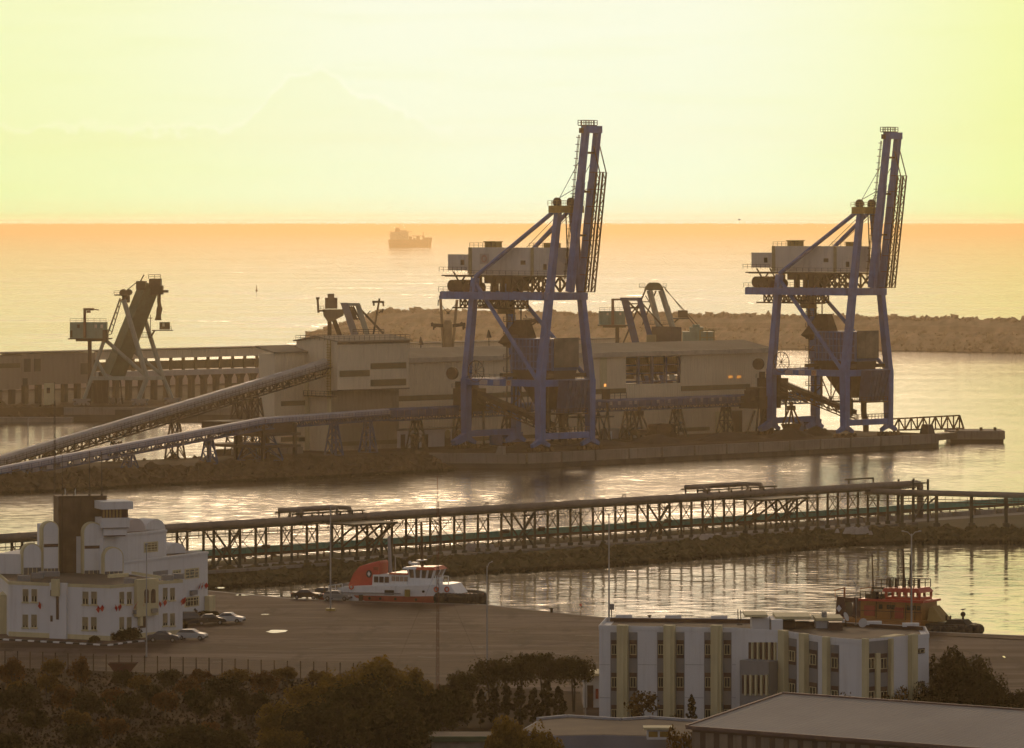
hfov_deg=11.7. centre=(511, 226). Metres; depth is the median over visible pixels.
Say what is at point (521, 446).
ore heap
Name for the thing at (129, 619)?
window
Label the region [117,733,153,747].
scrub tree
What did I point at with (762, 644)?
window
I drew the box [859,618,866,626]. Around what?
satellite dish
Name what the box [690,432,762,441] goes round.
ore heap
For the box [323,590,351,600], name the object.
parked car
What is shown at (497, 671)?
umbrella tree
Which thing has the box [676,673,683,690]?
window
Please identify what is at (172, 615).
window
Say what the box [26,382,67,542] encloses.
radio mast
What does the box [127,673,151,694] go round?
scrub tree
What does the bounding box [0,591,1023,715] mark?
plaza
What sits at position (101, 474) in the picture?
aerial
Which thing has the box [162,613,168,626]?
window
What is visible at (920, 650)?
window
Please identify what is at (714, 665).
white office
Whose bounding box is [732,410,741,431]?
doorway
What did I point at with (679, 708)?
window
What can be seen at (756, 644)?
window
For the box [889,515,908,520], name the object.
barrier block
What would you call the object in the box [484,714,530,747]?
grove tree
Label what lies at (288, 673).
scrub tree
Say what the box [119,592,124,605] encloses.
window
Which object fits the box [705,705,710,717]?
window
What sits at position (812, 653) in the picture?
window
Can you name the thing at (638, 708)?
young tree
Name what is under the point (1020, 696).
broad tree
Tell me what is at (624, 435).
site cabin
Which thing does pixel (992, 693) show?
broad tree
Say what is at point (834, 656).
window
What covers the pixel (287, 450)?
yard wall
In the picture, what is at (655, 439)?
ore heap
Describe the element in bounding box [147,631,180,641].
parked car
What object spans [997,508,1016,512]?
barrier block
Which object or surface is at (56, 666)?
scrub tree
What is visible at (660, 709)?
window
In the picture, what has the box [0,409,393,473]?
belt conveyor
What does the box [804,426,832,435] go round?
ore heap
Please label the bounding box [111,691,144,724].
scrub tree
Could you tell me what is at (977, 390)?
harbour water
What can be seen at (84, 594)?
window
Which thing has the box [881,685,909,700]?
young tree
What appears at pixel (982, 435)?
mooring dolphin
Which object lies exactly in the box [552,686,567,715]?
cypress tree
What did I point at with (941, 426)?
footbridge
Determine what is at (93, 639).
shrub
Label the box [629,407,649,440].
cargo grab
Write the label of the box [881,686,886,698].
window
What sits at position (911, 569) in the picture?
lamp post
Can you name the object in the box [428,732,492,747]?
kiosk
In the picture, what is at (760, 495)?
pipe trestle
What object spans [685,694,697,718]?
cypress tree
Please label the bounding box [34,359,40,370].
window
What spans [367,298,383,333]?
lamp mast
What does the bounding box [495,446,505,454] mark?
kiosk block
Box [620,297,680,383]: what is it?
ship gantry
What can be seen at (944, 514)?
barrier block
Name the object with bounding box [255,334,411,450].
transfer tower
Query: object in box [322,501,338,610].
lamp post
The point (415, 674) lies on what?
grove tree
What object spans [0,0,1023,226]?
sky
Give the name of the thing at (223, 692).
scrub tree
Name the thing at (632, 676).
window
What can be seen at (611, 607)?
electric cabinet
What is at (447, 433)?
door
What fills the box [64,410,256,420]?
pier foot
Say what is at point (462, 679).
umbrella tree
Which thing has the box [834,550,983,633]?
tugboat
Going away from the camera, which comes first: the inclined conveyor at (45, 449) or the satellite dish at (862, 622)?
the satellite dish at (862, 622)
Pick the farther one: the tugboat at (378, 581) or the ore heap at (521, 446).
the ore heap at (521, 446)
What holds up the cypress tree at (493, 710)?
on the ground at (474, 725)
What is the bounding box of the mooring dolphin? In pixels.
[944,427,1004,442]
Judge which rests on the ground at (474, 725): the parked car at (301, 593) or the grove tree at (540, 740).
the grove tree at (540, 740)
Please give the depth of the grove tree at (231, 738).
507.90 m
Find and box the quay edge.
[208,590,1023,635]
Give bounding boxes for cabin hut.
[44,383,54,404]
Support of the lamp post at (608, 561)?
on the plaza
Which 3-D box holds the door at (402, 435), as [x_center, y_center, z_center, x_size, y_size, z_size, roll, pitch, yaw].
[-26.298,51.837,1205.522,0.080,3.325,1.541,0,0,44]
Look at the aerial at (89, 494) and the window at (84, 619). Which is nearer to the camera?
the window at (84, 619)
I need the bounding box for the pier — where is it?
[0,375,676,416]
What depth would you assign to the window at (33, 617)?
662.68 m
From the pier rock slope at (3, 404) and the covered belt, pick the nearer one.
the covered belt
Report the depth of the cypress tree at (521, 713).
543.13 m
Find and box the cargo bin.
[646,423,675,436]
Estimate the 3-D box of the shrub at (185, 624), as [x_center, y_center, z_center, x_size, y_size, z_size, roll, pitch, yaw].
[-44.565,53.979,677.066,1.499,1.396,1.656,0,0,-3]
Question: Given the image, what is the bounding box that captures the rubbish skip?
[108,662,137,671]
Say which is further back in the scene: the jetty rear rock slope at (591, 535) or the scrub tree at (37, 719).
the jetty rear rock slope at (591, 535)
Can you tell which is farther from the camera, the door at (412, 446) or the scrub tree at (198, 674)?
the door at (412, 446)
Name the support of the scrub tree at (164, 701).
on the ground at (474, 725)
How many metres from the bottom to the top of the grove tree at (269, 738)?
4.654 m
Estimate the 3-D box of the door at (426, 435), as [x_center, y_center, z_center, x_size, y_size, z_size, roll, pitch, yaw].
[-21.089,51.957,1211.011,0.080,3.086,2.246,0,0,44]
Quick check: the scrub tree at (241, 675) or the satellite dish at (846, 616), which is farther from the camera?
the scrub tree at (241, 675)
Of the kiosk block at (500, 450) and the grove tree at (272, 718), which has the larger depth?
the kiosk block at (500, 450)
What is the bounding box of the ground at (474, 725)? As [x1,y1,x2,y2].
[0,668,583,747]
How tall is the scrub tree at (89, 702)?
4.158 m
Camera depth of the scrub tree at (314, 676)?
590.87 m
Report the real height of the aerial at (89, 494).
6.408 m
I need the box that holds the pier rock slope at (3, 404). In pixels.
[0,400,64,416]
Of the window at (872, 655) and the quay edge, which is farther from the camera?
the quay edge
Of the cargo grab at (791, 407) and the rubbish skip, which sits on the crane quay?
the cargo grab at (791, 407)
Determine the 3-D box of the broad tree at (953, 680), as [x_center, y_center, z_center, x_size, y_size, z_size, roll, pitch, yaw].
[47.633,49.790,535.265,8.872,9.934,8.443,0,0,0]
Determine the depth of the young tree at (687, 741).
478.86 m
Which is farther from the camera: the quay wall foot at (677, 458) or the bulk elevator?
the bulk elevator
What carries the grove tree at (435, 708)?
on the ground at (474, 725)
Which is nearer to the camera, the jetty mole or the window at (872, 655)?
the window at (872, 655)
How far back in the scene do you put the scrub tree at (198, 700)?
548.17 m
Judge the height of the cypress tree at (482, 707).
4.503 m
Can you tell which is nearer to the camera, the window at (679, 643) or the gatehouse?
the window at (679, 643)
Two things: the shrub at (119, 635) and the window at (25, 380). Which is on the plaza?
the shrub at (119, 635)
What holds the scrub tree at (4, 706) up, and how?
on the ground at (474, 725)
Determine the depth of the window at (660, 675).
543.38 m
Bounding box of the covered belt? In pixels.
[189,498,1023,562]
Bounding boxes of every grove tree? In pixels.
[145,722,221,747]
[206,727,250,747]
[255,695,304,735]
[256,727,308,747]
[279,700,356,747]
[283,680,336,710]
[314,667,349,688]
[314,672,391,747]
[336,654,409,702]
[343,692,435,747]
[382,680,452,747]
[392,665,433,697]
[428,684,473,731]
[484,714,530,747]
[512,719,564,747]
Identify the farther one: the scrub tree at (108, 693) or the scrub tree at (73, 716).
the scrub tree at (108, 693)
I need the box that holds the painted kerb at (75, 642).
[0,638,150,645]
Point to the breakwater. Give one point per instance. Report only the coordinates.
(953, 332)
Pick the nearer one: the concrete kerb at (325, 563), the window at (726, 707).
the window at (726, 707)
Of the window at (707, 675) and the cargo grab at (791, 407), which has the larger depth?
the cargo grab at (791, 407)
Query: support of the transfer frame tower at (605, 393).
on the crane quay
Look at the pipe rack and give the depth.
911.80 m
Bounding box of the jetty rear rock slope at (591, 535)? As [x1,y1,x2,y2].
[237,509,982,558]
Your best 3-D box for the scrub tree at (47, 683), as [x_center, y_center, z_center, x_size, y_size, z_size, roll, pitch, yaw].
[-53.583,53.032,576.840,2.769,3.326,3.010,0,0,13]
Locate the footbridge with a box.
[892,415,964,430]
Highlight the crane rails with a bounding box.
[453,431,918,452]
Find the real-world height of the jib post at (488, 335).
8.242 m
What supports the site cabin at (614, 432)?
on the crane quay
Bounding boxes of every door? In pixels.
[401,434,404,447]
[411,434,416,447]
[422,434,427,446]
[445,430,450,445]
[587,685,592,707]
[715,411,731,432]
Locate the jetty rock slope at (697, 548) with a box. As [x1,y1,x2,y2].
[208,523,1023,589]
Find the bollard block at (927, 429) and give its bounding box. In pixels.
[919,424,934,433]
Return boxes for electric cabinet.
[610,604,613,616]
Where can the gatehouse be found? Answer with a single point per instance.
(592, 693)
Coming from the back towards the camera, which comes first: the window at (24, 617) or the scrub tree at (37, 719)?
the window at (24, 617)
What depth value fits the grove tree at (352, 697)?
518.53 m
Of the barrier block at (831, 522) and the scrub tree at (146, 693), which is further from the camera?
the barrier block at (831, 522)
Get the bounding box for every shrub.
[88,635,100,642]
[111,630,127,640]
[123,627,142,639]
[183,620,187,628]
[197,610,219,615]
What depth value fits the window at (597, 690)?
565.86 m
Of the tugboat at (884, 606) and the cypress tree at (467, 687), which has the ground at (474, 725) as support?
the cypress tree at (467, 687)
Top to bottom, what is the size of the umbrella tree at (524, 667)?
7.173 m
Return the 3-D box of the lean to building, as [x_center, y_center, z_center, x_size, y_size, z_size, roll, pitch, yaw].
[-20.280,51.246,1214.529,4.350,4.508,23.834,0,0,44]
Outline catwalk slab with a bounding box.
[935,432,956,440]
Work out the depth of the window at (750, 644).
540.34 m
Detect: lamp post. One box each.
[145,543,147,656]
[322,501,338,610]
[486,561,492,660]
[582,680,585,714]
[600,509,617,616]
[902,530,920,622]
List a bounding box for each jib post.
[418,337,423,347]
[486,330,491,343]
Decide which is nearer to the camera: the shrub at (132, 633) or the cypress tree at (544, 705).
the cypress tree at (544, 705)
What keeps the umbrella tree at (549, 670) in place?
on the ground at (474, 725)
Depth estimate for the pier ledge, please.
1454.00 m
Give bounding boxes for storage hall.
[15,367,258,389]
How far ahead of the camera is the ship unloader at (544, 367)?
1194.49 m
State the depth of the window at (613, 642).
544.58 m
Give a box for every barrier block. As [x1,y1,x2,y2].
[819,519,840,524]
[842,518,863,522]
[865,516,885,521]
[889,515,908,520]
[910,513,930,518]
[932,512,952,516]
[954,511,973,515]
[975,509,995,514]
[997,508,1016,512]
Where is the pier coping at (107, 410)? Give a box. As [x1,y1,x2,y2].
[64,407,257,414]
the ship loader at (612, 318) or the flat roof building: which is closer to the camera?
the flat roof building
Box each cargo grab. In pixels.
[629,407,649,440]
[781,402,801,429]
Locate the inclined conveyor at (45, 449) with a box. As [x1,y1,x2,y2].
[0,359,331,465]
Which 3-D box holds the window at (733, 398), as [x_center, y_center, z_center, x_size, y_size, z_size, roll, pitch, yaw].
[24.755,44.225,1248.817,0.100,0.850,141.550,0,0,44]
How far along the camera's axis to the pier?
1520.81 m
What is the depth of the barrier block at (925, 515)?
937.63 m
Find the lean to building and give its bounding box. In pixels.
[396,426,465,447]
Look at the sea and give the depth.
6031.83 m
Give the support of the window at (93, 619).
in the port office
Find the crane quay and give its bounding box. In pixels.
[12,430,918,475]
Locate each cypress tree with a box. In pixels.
[222,711,235,730]
[449,679,456,724]
[463,682,475,725]
[474,689,487,727]
[486,687,501,724]
[500,682,513,721]
[511,686,528,725]
[527,687,539,722]
[537,679,553,716]
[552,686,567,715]
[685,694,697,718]
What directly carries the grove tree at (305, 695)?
on the ground at (474, 725)
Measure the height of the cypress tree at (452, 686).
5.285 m
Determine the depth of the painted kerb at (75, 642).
653.70 m
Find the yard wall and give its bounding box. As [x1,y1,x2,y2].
[231,447,302,455]
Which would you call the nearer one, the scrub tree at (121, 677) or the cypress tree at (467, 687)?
the cypress tree at (467, 687)
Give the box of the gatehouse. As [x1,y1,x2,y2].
[583,669,598,707]
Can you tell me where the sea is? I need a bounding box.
[0,227,1023,350]
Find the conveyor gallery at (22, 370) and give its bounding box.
[0,338,620,403]
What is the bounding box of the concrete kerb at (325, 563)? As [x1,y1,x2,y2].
[208,522,917,573]
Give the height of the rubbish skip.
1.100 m
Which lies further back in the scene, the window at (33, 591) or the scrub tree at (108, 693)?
the window at (33, 591)
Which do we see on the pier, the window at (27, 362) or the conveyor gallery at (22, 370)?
the conveyor gallery at (22, 370)
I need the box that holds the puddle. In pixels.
[266,630,287,632]
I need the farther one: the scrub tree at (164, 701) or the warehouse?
the warehouse
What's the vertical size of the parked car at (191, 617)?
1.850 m
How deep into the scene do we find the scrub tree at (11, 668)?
590.03 m
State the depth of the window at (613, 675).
544.58 m
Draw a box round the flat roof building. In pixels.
[523,714,700,747]
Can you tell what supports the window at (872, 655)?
in the white office
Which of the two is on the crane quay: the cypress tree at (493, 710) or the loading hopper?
the loading hopper
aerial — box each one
[62,455,62,495]
[88,451,90,495]
[100,452,102,494]
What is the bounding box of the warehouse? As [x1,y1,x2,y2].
[399,340,768,443]
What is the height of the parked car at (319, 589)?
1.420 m
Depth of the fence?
608.37 m
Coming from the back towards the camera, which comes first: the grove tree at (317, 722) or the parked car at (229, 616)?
the parked car at (229, 616)
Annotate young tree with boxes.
[623,690,659,716]
[666,724,691,747]
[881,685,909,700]
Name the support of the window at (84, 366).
in the conveyor gallery at (22, 370)
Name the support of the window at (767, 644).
in the white office
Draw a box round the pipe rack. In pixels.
[864,488,1023,526]
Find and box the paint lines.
[224,609,943,661]
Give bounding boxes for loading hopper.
[739,387,780,434]
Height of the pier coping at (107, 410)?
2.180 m
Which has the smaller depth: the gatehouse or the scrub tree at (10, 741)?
the scrub tree at (10, 741)
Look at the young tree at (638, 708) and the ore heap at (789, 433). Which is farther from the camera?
the ore heap at (789, 433)
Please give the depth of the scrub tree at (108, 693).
560.59 m
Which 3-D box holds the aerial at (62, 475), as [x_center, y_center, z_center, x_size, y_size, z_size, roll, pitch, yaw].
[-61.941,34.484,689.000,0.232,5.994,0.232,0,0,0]
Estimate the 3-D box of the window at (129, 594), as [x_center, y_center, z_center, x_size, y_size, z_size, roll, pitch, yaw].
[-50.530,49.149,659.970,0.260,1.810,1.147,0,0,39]
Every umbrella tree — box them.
[446,670,481,694]
[467,657,516,706]
[501,651,541,708]
[529,651,567,701]
[553,655,596,711]
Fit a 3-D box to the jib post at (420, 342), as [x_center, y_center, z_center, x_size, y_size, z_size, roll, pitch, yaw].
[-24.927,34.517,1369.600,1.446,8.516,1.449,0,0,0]
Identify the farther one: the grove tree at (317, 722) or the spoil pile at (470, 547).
the spoil pile at (470, 547)
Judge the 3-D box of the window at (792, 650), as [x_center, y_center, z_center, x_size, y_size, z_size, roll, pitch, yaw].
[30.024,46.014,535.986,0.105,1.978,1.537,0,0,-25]
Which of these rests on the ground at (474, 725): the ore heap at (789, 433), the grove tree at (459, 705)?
the grove tree at (459, 705)
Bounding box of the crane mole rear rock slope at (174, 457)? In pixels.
[120,454,200,460]
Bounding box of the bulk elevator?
[316,294,383,334]
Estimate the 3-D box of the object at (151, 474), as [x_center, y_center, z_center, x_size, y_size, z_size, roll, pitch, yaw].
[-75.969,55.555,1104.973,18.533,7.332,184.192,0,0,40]
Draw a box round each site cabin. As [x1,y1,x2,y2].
[601,428,620,438]
[621,427,640,437]
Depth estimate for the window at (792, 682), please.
535.87 m
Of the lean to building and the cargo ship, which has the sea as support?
the cargo ship
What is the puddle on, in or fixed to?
on the plaza
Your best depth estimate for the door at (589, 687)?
565.86 m
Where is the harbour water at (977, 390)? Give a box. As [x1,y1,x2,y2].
[0,351,1023,560]
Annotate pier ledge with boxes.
[0,417,73,421]
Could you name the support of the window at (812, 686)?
in the white office
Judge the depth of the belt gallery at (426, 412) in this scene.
1254.18 m
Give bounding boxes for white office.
[599,611,928,718]
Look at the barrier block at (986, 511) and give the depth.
951.52 m
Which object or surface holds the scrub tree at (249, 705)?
on the ground at (474, 725)
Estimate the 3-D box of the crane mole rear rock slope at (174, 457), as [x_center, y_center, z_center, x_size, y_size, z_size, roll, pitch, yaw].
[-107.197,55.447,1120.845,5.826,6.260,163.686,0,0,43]
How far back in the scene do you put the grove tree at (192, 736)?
504.59 m
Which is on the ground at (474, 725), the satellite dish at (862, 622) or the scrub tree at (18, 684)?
the scrub tree at (18, 684)
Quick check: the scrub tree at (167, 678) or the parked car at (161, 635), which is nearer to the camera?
the scrub tree at (167, 678)
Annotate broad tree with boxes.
[908,680,942,702]
[929,645,997,704]
[967,671,1019,707]
[1004,688,1023,708]
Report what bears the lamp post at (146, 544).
on the plaza
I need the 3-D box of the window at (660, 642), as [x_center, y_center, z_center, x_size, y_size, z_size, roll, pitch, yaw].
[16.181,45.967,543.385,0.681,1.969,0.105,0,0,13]
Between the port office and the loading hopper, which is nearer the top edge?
the loading hopper
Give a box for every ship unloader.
[438,120,606,451]
[743,127,906,437]
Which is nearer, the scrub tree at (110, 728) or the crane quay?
the scrub tree at (110, 728)
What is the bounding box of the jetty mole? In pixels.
[208,507,1023,569]
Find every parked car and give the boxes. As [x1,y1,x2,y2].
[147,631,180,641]
[176,629,208,639]
[183,611,207,624]
[200,613,226,624]
[217,612,245,622]
[291,589,322,598]
[315,587,334,592]
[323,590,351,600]
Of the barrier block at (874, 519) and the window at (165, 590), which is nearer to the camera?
the window at (165, 590)
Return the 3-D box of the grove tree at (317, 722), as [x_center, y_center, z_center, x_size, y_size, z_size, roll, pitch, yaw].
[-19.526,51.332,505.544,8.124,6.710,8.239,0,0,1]
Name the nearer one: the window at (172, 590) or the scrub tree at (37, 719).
the scrub tree at (37, 719)
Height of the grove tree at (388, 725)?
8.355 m
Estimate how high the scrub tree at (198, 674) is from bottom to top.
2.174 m
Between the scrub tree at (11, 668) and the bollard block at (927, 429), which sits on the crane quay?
the bollard block at (927, 429)
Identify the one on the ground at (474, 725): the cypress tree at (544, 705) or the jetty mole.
the cypress tree at (544, 705)
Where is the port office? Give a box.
[0,494,214,640]
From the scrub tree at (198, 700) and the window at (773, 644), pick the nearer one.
the window at (773, 644)
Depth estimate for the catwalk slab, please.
1308.76 m
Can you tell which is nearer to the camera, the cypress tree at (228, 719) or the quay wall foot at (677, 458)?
the cypress tree at (228, 719)
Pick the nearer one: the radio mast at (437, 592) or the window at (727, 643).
the radio mast at (437, 592)
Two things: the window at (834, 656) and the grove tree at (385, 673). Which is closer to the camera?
the window at (834, 656)
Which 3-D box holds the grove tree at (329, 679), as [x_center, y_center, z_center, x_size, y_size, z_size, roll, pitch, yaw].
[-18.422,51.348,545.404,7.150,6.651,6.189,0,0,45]
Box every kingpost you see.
[431,295,465,346]
[523,309,538,325]
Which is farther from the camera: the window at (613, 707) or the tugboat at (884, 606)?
the tugboat at (884, 606)
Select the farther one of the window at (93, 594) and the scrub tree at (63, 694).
the window at (93, 594)
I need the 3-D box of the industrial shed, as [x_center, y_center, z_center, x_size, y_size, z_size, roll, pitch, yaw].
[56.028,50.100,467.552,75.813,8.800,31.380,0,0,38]
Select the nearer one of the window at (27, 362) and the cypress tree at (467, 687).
the cypress tree at (467, 687)
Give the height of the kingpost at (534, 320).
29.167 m
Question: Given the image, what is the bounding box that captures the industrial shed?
[685,692,1023,747]
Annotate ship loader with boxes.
[68,274,180,405]
[598,283,715,383]
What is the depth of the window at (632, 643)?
544.04 m
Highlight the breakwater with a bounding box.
[305,307,1023,352]
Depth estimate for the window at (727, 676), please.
541.79 m
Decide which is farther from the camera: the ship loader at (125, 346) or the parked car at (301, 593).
the ship loader at (125, 346)
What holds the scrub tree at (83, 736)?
on the ground at (474, 725)
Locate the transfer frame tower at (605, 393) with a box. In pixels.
[566,384,626,440]
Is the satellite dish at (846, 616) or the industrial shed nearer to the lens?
the industrial shed
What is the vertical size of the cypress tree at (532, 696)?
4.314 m
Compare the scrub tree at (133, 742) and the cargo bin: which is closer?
the scrub tree at (133, 742)
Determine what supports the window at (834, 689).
in the white office
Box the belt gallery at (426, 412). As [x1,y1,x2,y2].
[383,393,809,449]
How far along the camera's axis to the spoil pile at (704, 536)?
873.16 m
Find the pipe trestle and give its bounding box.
[0,477,928,569]
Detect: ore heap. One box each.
[506,443,541,449]
[629,434,680,443]
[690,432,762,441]
[766,427,815,438]
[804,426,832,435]
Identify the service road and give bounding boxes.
[217,512,1023,568]
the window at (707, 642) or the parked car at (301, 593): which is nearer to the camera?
the window at (707, 642)
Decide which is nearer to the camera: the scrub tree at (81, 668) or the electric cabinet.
the scrub tree at (81, 668)
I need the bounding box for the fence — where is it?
[3,651,353,677]
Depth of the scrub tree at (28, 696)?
553.54 m
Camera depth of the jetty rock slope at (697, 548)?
847.73 m
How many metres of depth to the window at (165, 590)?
665.28 m
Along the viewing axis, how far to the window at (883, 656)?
528.34 m
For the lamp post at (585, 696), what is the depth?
556.06 m
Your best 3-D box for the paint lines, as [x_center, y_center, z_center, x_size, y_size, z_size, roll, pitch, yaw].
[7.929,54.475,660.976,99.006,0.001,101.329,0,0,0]
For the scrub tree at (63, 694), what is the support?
on the ground at (474, 725)
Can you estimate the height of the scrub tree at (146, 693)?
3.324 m
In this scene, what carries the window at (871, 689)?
in the white office
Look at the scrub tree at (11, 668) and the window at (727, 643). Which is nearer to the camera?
the window at (727, 643)
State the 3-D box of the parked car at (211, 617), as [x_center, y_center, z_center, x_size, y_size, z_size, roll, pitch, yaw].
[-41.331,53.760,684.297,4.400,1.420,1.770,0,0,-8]
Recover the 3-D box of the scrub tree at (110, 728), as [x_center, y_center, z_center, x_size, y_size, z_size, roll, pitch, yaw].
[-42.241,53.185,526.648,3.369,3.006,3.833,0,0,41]
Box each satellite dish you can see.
[844,612,848,625]
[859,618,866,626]
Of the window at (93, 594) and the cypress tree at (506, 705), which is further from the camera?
the window at (93, 594)
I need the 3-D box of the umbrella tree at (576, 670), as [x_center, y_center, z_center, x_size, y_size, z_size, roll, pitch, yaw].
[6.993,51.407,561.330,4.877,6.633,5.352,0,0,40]
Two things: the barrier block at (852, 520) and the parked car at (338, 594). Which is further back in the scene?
the barrier block at (852, 520)
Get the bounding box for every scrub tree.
[0,656,26,682]
[0,689,12,714]
[0,731,24,747]
[1,682,42,715]
[5,678,27,691]
[17,707,50,736]
[36,671,60,698]
[40,656,66,675]
[51,685,81,713]
[60,721,101,747]
[61,709,92,727]
[66,656,89,688]
[72,688,109,722]
[93,716,129,743]
[100,687,124,711]
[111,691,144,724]
[112,669,131,690]
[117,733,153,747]
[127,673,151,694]
[134,682,163,709]
[151,690,178,716]
[156,668,182,689]
[172,676,201,695]
[183,688,215,722]
[189,669,213,685]
[202,674,242,705]
[217,667,252,688]
[230,687,270,725]
[249,670,280,695]
[270,666,297,685]
[305,670,331,685]
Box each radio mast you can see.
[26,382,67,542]
[388,476,500,731]
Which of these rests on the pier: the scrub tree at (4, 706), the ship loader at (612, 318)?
the ship loader at (612, 318)
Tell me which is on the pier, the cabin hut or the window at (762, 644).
the cabin hut
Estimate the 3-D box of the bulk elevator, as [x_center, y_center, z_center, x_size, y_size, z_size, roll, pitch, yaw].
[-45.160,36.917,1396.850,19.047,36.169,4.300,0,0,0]
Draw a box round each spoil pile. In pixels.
[466,543,495,550]
[692,533,718,539]
[835,526,872,534]
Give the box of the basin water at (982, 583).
[208,543,1023,634]
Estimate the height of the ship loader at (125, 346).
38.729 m
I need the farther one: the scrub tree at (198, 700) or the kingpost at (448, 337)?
the kingpost at (448, 337)
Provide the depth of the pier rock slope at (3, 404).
1466.01 m
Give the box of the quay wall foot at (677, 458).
[446,443,938,468]
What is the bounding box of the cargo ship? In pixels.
[388,228,431,246]
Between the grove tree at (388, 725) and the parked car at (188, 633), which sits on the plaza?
the parked car at (188, 633)
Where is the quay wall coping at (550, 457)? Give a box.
[429,430,938,463]
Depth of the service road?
879.84 m
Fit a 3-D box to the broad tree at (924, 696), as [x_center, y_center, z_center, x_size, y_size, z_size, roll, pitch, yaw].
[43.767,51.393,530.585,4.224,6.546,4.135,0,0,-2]
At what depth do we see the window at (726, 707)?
541.79 m
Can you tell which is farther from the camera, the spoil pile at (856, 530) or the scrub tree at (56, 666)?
the spoil pile at (856, 530)
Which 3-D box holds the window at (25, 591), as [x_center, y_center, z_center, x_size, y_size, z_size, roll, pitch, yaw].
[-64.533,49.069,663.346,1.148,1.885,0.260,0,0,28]
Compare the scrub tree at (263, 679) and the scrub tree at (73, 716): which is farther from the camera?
the scrub tree at (263, 679)
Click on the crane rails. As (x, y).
(687, 444)
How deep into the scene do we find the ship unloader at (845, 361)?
1276.20 m
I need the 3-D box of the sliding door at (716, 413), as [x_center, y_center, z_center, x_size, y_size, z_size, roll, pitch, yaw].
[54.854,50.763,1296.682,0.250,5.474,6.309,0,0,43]
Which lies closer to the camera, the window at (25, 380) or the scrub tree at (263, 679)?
the scrub tree at (263, 679)
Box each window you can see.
[21,589,28,602]
[21,614,28,628]
[23,378,27,385]
[24,359,30,371]
[30,589,37,602]
[30,614,37,628]
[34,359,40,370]
[81,363,87,373]
[81,591,88,605]
[81,617,88,630]
[90,591,97,605]
[90,617,97,630]
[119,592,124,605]
[119,617,123,630]
[126,592,132,605]
[127,617,131,628]
[162,588,168,601]
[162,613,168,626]
[169,588,175,601]
[169,613,175,626]
[596,689,598,698]
[598,395,794,405]
[611,640,616,657]
[611,673,616,690]
[611,705,616,716]
[629,640,636,657]
[629,673,636,690]
[658,640,662,657]
[658,673,662,690]
[658,705,662,716]
[676,640,683,657]
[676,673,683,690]
[676,705,683,717]
[705,640,710,657]
[705,673,710,690]
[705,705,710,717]
[724,640,730,657]
[724,673,730,690]
[724,705,730,710]
[748,642,753,658]
[754,642,759,658]
[760,642,764,659]
[765,642,770,659]
[771,642,775,659]
[789,646,795,664]
[789,678,795,692]
[809,649,816,668]
[809,682,816,693]
[831,653,837,671]
[831,686,837,695]
[869,653,874,672]
[869,686,874,697]
[881,653,886,672]
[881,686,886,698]
[918,648,924,653]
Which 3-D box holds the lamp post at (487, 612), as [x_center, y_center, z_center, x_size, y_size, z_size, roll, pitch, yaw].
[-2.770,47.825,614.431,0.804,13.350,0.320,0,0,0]
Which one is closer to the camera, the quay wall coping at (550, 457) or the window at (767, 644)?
the window at (767, 644)
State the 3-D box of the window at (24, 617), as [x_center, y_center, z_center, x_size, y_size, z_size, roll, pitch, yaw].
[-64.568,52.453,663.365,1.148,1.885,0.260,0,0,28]
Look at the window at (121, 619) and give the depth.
658.81 m
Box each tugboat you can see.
[318,522,485,603]
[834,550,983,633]

